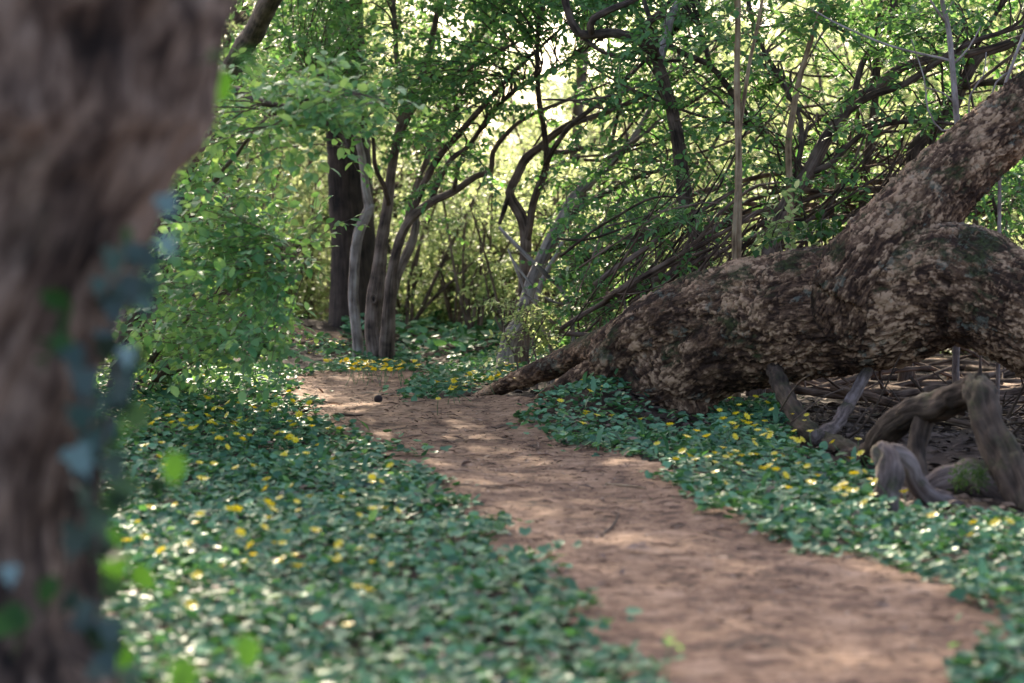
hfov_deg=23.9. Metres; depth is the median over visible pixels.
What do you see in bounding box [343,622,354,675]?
celandine flower
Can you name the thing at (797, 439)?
celandine flower
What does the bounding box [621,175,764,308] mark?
leafy shrub
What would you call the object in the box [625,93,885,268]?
thicket shrub
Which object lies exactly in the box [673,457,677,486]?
celandine flower
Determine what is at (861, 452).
celandine flower
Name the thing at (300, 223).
thicket shrub
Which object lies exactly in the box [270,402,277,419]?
celandine flower
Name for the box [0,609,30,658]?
leafy seedling
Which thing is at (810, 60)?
thicket shrub
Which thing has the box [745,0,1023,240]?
thicket shrub
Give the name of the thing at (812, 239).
leafy shrub
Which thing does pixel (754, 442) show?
celandine flower
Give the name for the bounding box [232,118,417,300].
thicket shrub
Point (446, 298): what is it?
thin stemmed shrub
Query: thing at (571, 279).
leafy shrub
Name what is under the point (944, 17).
thin sapling
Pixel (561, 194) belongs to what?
thicket shrub
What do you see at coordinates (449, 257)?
thin stemmed shrub
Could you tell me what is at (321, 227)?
thicket shrub
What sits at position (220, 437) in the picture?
celandine flower
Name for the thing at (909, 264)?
fallen tree
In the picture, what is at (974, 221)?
thicket shrub
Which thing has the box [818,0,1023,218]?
thicket shrub
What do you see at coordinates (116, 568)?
leafy seedling
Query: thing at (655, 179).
thin stemmed shrub
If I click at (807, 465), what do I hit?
celandine flower
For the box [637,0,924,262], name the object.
thicket shrub
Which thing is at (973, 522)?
celandine flower
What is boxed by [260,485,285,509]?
celandine flower
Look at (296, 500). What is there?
celandine flower
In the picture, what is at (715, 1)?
thicket shrub
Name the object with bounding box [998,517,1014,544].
celandine flower
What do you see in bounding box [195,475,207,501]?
celandine flower
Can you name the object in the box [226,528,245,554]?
celandine flower
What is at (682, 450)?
celandine flower
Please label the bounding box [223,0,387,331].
broad tree
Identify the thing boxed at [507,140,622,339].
thin stemmed shrub
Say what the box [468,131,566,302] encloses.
thin stemmed shrub
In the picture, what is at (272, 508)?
celandine flower
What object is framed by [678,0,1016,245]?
thicket shrub
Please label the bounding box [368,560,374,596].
celandine flower
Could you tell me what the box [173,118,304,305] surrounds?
thicket shrub
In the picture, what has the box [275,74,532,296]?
thicket shrub
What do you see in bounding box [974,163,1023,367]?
leafy shrub
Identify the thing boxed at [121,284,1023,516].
litter
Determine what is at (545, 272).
dead shrub
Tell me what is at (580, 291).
thin stemmed shrub
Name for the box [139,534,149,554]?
celandine flower
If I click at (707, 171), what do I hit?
thicket shrub
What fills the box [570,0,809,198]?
thicket shrub
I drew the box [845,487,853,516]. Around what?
celandine flower
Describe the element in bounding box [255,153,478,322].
thicket shrub
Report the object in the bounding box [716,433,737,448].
celandine flower
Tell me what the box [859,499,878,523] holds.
celandine flower
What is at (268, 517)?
celandine flower
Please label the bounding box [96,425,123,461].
leafy seedling
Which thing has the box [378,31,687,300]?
thicket shrub
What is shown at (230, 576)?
celandine flower
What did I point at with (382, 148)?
thicket shrub
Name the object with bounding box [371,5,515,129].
thicket shrub
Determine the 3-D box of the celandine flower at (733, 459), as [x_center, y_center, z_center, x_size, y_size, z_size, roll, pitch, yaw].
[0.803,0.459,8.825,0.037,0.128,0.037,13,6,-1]
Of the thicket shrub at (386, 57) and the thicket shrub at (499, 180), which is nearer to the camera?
the thicket shrub at (499, 180)
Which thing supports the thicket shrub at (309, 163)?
on the ground at (938, 457)
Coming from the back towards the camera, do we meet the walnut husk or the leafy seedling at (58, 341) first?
the walnut husk
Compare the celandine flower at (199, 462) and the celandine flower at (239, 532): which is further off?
the celandine flower at (199, 462)
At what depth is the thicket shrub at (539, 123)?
44.17 m
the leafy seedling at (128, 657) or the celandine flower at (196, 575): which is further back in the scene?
the celandine flower at (196, 575)
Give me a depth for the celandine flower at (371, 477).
7.97 m
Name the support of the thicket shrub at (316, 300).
on the ground at (938, 457)
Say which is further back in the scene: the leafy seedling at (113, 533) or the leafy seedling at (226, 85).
the leafy seedling at (226, 85)
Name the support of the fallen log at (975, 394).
on the ground at (938, 457)
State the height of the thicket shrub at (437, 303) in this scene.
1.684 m
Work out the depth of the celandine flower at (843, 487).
7.64 m
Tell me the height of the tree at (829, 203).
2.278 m
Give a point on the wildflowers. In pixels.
(451, 378)
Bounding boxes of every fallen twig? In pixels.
[335,412,362,416]
[600,512,619,536]
[605,483,646,488]
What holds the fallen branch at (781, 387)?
on the ground at (938, 457)
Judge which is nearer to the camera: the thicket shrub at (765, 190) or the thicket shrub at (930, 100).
the thicket shrub at (765, 190)
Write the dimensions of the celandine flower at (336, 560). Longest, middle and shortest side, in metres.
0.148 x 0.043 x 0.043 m
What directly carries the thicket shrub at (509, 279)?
on the ground at (938, 457)
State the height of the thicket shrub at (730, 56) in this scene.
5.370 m
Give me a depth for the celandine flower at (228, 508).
7.14 m
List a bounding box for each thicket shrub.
[168,106,380,316]
[168,133,326,316]
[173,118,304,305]
[221,78,414,290]
[224,58,455,283]
[227,9,325,210]
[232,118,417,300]
[236,131,489,315]
[239,137,409,297]
[245,0,453,202]
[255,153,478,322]
[263,37,482,281]
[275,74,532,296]
[281,0,459,194]
[281,198,330,320]
[284,129,509,313]
[322,97,490,223]
[365,1,511,162]
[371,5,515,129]
[374,141,585,328]
[376,84,639,308]
[377,89,565,197]
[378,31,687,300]
[379,107,551,224]
[386,102,552,309]
[391,113,509,215]
[391,139,608,332]
[404,138,552,291]
[416,91,625,285]
[432,106,698,332]
[433,49,535,182]
[440,63,685,313]
[454,96,518,175]
[456,57,692,248]
[458,17,626,163]
[465,115,532,178]
[467,93,560,183]
[469,93,598,179]
[474,97,593,207]
[487,55,756,258]
[509,91,596,165]
[511,14,733,267]
[515,18,788,289]
[515,43,647,164]
[519,37,700,199]
[543,7,850,268]
[544,110,794,337]
[559,114,814,311]
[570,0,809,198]
[587,5,753,161]
[605,0,832,190]
[613,0,834,243]
[619,0,872,256]
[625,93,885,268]
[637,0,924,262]
[645,102,852,278]
[666,67,935,245]
[667,0,921,243]
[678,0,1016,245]
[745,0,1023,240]
[752,54,1023,354]
[754,24,860,189]
[755,0,1022,213]
[772,3,839,130]
[778,1,932,241]
[780,6,922,136]
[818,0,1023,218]
[843,3,1006,141]
[865,102,1003,225]
[890,0,1023,245]
[900,121,1023,248]
[907,0,1023,245]
[917,5,1021,218]
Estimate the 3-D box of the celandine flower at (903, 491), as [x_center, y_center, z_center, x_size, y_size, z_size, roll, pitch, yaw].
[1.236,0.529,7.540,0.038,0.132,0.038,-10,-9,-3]
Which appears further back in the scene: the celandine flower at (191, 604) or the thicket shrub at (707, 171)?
the thicket shrub at (707, 171)
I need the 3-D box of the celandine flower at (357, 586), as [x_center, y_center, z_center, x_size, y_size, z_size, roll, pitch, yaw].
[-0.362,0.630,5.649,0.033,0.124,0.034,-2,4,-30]
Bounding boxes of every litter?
[97,368,1023,682]
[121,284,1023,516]
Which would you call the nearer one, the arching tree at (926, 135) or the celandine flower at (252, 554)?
the celandine flower at (252, 554)
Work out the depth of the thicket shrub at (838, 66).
68.80 m
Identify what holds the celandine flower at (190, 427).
on the ground at (938, 457)
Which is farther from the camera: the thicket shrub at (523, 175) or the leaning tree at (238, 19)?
the thicket shrub at (523, 175)
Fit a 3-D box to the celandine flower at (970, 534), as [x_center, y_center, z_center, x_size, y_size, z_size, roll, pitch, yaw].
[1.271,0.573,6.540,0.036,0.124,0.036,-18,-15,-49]
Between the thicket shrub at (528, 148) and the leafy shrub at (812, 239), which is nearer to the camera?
the leafy shrub at (812, 239)
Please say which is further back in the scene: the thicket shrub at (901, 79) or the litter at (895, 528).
the thicket shrub at (901, 79)
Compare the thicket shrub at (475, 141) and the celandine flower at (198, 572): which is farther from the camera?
the thicket shrub at (475, 141)
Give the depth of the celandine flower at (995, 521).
6.79 m
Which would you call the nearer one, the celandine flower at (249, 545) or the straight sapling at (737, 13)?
the celandine flower at (249, 545)
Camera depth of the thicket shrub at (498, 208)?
18.86 m
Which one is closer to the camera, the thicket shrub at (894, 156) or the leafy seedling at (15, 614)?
the leafy seedling at (15, 614)
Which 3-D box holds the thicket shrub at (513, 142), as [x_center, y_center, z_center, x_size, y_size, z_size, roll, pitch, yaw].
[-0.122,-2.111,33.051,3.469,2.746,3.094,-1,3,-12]
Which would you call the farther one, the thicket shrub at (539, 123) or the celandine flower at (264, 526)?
the thicket shrub at (539, 123)
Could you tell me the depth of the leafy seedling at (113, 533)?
3.62 m
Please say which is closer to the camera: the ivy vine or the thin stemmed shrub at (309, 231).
the ivy vine
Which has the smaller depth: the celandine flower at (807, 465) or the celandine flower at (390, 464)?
the celandine flower at (807, 465)
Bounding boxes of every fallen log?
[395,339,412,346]
[856,368,1023,510]
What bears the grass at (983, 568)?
on the ground at (938, 457)
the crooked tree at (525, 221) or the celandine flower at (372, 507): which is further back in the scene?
the crooked tree at (525, 221)
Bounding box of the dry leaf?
[626,541,651,548]
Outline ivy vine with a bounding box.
[0,191,179,682]
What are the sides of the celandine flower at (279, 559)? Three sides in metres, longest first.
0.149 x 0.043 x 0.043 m
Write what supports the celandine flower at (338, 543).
on the ground at (938, 457)
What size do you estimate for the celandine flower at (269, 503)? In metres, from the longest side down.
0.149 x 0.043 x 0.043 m
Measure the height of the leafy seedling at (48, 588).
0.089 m
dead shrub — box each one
[498,226,574,383]
[968,31,1023,402]
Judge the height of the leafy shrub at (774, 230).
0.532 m
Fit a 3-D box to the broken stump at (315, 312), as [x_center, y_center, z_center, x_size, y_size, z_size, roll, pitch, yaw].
[-1.737,-0.183,21.025,0.125,0.297,0.119,0,3,0]
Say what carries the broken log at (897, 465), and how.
on the ground at (938, 457)
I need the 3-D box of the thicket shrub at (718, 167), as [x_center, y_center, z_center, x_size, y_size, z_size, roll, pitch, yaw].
[1.193,-0.691,16.548,1.784,1.774,1.971,3,4,41]
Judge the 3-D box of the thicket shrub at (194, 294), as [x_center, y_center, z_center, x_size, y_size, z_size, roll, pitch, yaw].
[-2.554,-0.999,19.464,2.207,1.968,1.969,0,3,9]
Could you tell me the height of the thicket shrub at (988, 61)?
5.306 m
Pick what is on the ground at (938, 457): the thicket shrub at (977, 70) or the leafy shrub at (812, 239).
the thicket shrub at (977, 70)
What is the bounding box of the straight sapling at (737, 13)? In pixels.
[672,0,780,403]
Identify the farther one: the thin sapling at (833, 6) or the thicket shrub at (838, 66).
the thicket shrub at (838, 66)
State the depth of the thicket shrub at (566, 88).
26.79 m
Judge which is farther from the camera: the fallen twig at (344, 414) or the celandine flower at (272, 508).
the fallen twig at (344, 414)
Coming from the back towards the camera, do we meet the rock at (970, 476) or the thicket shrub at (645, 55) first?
the thicket shrub at (645, 55)
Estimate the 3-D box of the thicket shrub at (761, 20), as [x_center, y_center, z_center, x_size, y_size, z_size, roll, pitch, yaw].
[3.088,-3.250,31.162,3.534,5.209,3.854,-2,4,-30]
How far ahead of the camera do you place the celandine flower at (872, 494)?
7.43 m
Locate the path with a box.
[281,370,1019,682]
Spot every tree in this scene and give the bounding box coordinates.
[0,0,239,682]
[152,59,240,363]
[201,0,477,248]
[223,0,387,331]
[239,0,619,363]
[278,0,398,356]
[391,2,573,231]
[471,69,1023,416]
[496,42,720,372]
[498,0,725,366]
[542,0,1023,268]
[549,3,630,297]
[561,0,802,272]
[689,0,1023,395]
[827,0,1023,381]
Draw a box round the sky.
[244,0,1006,201]
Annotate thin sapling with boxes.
[763,0,895,384]
[812,0,980,383]
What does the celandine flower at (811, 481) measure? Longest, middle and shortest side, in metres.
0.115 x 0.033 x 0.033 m
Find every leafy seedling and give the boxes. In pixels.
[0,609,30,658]
[4,601,27,631]
[35,330,73,370]
[37,574,60,615]
[39,288,72,332]
[92,525,120,562]
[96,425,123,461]
[102,557,127,668]
[106,418,126,455]
[117,645,134,668]
[119,226,131,248]
[130,565,155,663]
[162,449,185,659]
[168,653,198,682]
[198,48,262,70]
[216,69,233,104]
[234,632,258,682]
[663,632,681,682]
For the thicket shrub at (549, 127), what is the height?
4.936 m
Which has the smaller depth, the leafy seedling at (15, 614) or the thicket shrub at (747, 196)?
the leafy seedling at (15, 614)
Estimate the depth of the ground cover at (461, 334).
17.04 m
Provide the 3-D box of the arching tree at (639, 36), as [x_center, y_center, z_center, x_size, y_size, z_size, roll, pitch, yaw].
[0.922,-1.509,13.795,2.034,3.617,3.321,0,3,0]
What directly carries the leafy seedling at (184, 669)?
on the ground at (938, 457)
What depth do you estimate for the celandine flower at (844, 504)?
7.46 m
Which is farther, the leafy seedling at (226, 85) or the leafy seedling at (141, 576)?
the leafy seedling at (141, 576)
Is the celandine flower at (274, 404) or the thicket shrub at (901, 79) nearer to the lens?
the celandine flower at (274, 404)
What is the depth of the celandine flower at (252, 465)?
8.32 m
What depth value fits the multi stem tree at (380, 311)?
14.75 m
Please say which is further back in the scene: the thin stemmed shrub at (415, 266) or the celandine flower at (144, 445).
the thin stemmed shrub at (415, 266)
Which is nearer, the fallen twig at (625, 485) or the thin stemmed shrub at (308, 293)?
the fallen twig at (625, 485)
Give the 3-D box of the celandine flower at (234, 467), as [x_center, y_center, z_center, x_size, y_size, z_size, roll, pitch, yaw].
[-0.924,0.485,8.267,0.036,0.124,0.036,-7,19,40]
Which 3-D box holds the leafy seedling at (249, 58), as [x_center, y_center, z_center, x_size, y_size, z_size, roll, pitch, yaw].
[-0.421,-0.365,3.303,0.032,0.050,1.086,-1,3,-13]
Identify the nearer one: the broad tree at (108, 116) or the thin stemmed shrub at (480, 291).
the broad tree at (108, 116)
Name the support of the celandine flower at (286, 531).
on the ground at (938, 457)
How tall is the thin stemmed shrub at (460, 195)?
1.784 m
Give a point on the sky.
(520, 44)
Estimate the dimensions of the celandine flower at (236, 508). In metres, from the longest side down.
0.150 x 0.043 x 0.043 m
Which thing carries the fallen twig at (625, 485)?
on the path
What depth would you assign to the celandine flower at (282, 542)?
6.39 m
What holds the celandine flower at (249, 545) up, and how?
on the ground at (938, 457)
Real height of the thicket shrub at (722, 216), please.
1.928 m
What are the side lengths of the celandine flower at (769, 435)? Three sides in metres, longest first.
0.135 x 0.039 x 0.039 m
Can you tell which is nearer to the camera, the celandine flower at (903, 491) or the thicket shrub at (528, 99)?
the celandine flower at (903, 491)
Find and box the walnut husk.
[374,394,382,401]
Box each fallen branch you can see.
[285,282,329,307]
[766,363,873,457]
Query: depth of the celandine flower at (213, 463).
8.36 m
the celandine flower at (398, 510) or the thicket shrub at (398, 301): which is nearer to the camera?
the celandine flower at (398, 510)
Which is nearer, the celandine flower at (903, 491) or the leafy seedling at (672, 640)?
the leafy seedling at (672, 640)
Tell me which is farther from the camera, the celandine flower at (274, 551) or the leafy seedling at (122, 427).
the celandine flower at (274, 551)
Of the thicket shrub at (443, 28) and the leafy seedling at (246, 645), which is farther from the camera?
the thicket shrub at (443, 28)
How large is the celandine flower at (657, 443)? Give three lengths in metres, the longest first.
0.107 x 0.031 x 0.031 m
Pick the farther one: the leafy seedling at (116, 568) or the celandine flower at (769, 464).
the celandine flower at (769, 464)
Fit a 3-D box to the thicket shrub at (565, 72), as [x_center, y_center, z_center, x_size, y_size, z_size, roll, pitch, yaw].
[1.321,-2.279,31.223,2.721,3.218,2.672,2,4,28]
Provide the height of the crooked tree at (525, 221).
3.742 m
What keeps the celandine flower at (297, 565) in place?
on the ground at (938, 457)
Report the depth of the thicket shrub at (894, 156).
17.46 m
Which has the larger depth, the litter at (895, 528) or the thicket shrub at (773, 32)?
the thicket shrub at (773, 32)
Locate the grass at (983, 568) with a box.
[118,372,1022,586]
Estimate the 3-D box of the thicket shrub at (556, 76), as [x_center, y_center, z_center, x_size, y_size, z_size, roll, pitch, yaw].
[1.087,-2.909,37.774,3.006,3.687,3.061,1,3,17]
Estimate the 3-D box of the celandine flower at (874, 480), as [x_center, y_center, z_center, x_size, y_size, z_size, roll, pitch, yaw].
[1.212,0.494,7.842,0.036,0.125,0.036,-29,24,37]
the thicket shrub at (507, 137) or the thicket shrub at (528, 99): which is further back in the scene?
the thicket shrub at (528, 99)
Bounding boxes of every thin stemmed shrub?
[206,151,330,313]
[209,139,329,319]
[271,150,377,305]
[374,158,488,332]
[394,142,560,328]
[394,146,541,339]
[402,155,499,288]
[405,149,556,330]
[410,146,511,288]
[463,161,579,331]
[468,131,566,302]
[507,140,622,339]
[548,156,653,335]
[591,159,685,315]
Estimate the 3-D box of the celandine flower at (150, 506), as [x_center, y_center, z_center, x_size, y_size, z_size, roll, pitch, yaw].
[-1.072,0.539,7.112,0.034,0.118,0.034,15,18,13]
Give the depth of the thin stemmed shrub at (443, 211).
22.50 m
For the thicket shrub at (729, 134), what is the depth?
22.63 m
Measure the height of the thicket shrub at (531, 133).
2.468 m
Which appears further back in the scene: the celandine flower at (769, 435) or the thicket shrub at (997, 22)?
the thicket shrub at (997, 22)
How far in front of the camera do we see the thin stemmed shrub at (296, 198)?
21.97 m
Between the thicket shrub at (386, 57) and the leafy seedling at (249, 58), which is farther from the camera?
the thicket shrub at (386, 57)
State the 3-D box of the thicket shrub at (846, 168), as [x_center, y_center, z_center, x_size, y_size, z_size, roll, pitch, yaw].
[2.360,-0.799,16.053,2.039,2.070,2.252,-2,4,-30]
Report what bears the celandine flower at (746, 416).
on the ground at (938, 457)
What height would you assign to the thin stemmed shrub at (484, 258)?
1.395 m
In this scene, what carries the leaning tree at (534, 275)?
on the ground at (938, 457)
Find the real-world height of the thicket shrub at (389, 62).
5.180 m
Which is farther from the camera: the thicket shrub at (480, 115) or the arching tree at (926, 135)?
the thicket shrub at (480, 115)
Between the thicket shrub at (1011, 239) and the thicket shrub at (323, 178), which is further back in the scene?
the thicket shrub at (323, 178)
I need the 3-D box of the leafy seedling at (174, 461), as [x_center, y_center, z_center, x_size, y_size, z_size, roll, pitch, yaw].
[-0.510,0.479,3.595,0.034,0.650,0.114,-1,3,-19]
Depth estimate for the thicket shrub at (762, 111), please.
70.33 m
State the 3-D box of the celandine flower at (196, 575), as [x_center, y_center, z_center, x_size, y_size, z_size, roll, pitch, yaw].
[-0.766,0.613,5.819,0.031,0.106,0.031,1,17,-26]
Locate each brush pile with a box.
[554,152,796,338]
[735,347,1023,446]
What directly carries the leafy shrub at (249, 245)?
on the ground at (938, 457)
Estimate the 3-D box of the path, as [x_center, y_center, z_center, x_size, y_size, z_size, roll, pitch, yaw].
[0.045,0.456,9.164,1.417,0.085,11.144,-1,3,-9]
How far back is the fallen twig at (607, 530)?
7.47 m
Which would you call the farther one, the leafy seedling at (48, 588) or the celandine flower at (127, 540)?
the celandine flower at (127, 540)
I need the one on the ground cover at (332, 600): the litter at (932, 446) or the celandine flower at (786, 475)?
the celandine flower at (786, 475)
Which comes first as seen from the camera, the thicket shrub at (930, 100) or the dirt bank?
the dirt bank
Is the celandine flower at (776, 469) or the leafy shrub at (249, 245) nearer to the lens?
the celandine flower at (776, 469)
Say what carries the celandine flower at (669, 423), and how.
on the ground at (938, 457)
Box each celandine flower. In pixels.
[122,538,131,581]
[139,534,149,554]
[141,443,148,465]
[145,505,154,533]
[156,546,182,582]
[183,539,200,568]
[185,600,197,648]
[188,426,193,447]
[191,573,201,599]
[193,571,202,596]
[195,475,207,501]
[195,510,205,536]
[196,460,203,484]
[209,461,217,491]
[216,436,223,449]
[220,562,240,594]
[226,505,231,525]
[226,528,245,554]
[230,462,255,488]
[230,505,242,534]
[231,465,247,496]
[245,523,269,554]
[245,541,279,577]
[250,499,275,537]
[250,553,256,584]
[253,505,278,542]
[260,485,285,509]
[265,516,271,539]
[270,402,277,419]
[270,541,276,572]
[273,556,300,598]
[276,496,285,518]
[278,540,286,574]
[284,529,293,573]
[287,434,297,452]
[289,499,299,521]
[291,553,302,584]
[291,564,304,596]
[292,437,298,447]
[294,410,302,428]
[310,527,320,553]
[330,557,341,584]
[334,539,364,569]
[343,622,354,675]
[350,585,374,632]
[351,584,361,632]
[355,545,372,581]
[367,474,376,498]
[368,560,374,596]
[369,506,377,539]
[378,507,401,536]
[386,462,400,484]
[654,441,663,466]
[667,422,673,449]
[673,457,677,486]
[677,448,689,470]
[703,434,713,456]
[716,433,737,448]
[723,455,729,476]
[727,413,750,432]
[729,449,739,475]
[734,440,757,464]
[763,471,789,492]
[765,463,782,494]
[766,432,786,454]
[771,467,779,491]
[790,437,800,459]
[803,463,813,487]
[808,479,817,510]
[832,486,840,507]
[841,486,851,524]
[841,494,847,519]
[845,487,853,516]
[848,471,858,487]
[856,450,872,475]
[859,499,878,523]
[868,493,877,523]
[870,477,886,493]
[899,489,911,523]
[927,511,939,540]
[966,531,991,571]
[968,519,984,547]
[989,518,1010,559]
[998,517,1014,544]
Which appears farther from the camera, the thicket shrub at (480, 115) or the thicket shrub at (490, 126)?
the thicket shrub at (480, 115)
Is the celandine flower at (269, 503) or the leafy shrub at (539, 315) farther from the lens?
the leafy shrub at (539, 315)
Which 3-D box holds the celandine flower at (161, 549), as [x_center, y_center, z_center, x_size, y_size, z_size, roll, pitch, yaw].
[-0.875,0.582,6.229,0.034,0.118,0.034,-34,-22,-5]
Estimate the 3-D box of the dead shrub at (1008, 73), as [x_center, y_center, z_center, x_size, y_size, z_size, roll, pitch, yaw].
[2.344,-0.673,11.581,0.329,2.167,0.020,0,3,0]
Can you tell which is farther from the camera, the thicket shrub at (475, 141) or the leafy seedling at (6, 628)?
the thicket shrub at (475, 141)
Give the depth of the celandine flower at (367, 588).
5.61 m
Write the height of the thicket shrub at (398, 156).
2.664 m
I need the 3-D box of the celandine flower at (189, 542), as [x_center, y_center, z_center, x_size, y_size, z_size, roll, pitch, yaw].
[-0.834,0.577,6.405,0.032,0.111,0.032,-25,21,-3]
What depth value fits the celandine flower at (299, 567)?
6.18 m
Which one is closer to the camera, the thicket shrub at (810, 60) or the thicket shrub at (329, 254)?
the thicket shrub at (329, 254)
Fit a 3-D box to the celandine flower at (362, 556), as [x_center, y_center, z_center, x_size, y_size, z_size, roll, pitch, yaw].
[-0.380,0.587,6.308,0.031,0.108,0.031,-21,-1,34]
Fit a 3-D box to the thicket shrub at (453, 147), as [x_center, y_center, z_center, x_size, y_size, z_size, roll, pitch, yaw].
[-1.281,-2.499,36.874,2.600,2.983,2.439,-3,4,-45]
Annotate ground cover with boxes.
[96,332,1023,682]
[327,307,612,357]
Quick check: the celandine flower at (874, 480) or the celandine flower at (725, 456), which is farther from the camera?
the celandine flower at (725, 456)
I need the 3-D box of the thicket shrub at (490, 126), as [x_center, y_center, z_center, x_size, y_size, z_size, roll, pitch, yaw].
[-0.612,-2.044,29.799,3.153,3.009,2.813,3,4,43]
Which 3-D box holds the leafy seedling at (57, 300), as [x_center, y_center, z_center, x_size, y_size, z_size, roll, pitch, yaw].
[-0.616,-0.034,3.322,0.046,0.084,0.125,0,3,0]
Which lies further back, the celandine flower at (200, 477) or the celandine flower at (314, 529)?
the celandine flower at (200, 477)
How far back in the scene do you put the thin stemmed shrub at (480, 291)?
17.91 m
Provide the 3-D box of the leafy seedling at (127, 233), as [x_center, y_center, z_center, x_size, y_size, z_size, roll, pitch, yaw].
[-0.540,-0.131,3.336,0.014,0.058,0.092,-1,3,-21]
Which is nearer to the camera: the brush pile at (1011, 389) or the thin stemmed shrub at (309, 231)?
the brush pile at (1011, 389)
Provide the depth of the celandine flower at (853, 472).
8.04 m
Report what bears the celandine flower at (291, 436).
on the ground at (938, 457)
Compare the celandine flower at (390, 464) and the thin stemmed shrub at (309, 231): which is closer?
the celandine flower at (390, 464)
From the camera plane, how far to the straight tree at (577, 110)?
19.89 m
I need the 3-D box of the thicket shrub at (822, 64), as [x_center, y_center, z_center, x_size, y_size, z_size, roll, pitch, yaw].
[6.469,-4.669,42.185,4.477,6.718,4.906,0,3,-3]
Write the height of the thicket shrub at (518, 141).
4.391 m
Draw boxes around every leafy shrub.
[98,0,437,405]
[450,261,584,388]
[520,163,731,349]
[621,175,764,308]
[691,123,886,246]
[740,166,831,256]
[747,170,846,257]
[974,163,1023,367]
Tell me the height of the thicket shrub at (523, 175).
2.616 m
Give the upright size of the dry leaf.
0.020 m
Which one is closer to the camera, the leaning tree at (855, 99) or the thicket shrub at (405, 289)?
the leaning tree at (855, 99)
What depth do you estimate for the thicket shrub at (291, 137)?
35.65 m
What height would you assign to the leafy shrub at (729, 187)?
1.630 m
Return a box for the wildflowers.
[141,338,872,461]
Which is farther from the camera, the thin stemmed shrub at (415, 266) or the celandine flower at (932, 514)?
the thin stemmed shrub at (415, 266)
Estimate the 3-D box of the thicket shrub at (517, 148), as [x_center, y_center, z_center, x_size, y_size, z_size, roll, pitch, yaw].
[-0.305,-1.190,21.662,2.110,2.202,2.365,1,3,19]
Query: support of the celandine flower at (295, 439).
on the ground cover at (332, 600)
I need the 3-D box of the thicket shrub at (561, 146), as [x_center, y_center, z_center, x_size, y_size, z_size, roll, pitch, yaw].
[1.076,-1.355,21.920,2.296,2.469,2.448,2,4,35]
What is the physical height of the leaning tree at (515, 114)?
4.974 m
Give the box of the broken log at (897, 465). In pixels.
[870,441,963,516]
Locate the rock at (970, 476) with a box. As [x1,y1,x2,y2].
[925,457,1003,498]
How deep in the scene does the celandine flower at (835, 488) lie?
7.62 m
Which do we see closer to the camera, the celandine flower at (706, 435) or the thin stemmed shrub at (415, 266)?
the celandine flower at (706, 435)
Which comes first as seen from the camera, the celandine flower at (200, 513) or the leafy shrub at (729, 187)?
the celandine flower at (200, 513)
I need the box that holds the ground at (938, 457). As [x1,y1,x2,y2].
[98,217,1023,682]
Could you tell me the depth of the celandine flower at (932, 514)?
6.96 m
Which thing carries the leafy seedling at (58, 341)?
attached to the ivy vine
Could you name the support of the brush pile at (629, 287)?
on the ground at (938, 457)
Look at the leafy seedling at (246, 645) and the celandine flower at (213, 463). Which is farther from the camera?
the celandine flower at (213, 463)
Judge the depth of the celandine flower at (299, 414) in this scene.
10.42 m
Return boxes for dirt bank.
[269,324,347,345]
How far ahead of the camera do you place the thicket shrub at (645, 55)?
62.47 m
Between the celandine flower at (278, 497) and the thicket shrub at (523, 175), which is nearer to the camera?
the celandine flower at (278, 497)
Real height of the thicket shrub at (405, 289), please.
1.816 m
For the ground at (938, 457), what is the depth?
8.65 m
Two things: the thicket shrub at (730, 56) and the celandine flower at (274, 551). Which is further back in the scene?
the thicket shrub at (730, 56)
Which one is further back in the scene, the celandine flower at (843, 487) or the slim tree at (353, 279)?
the slim tree at (353, 279)

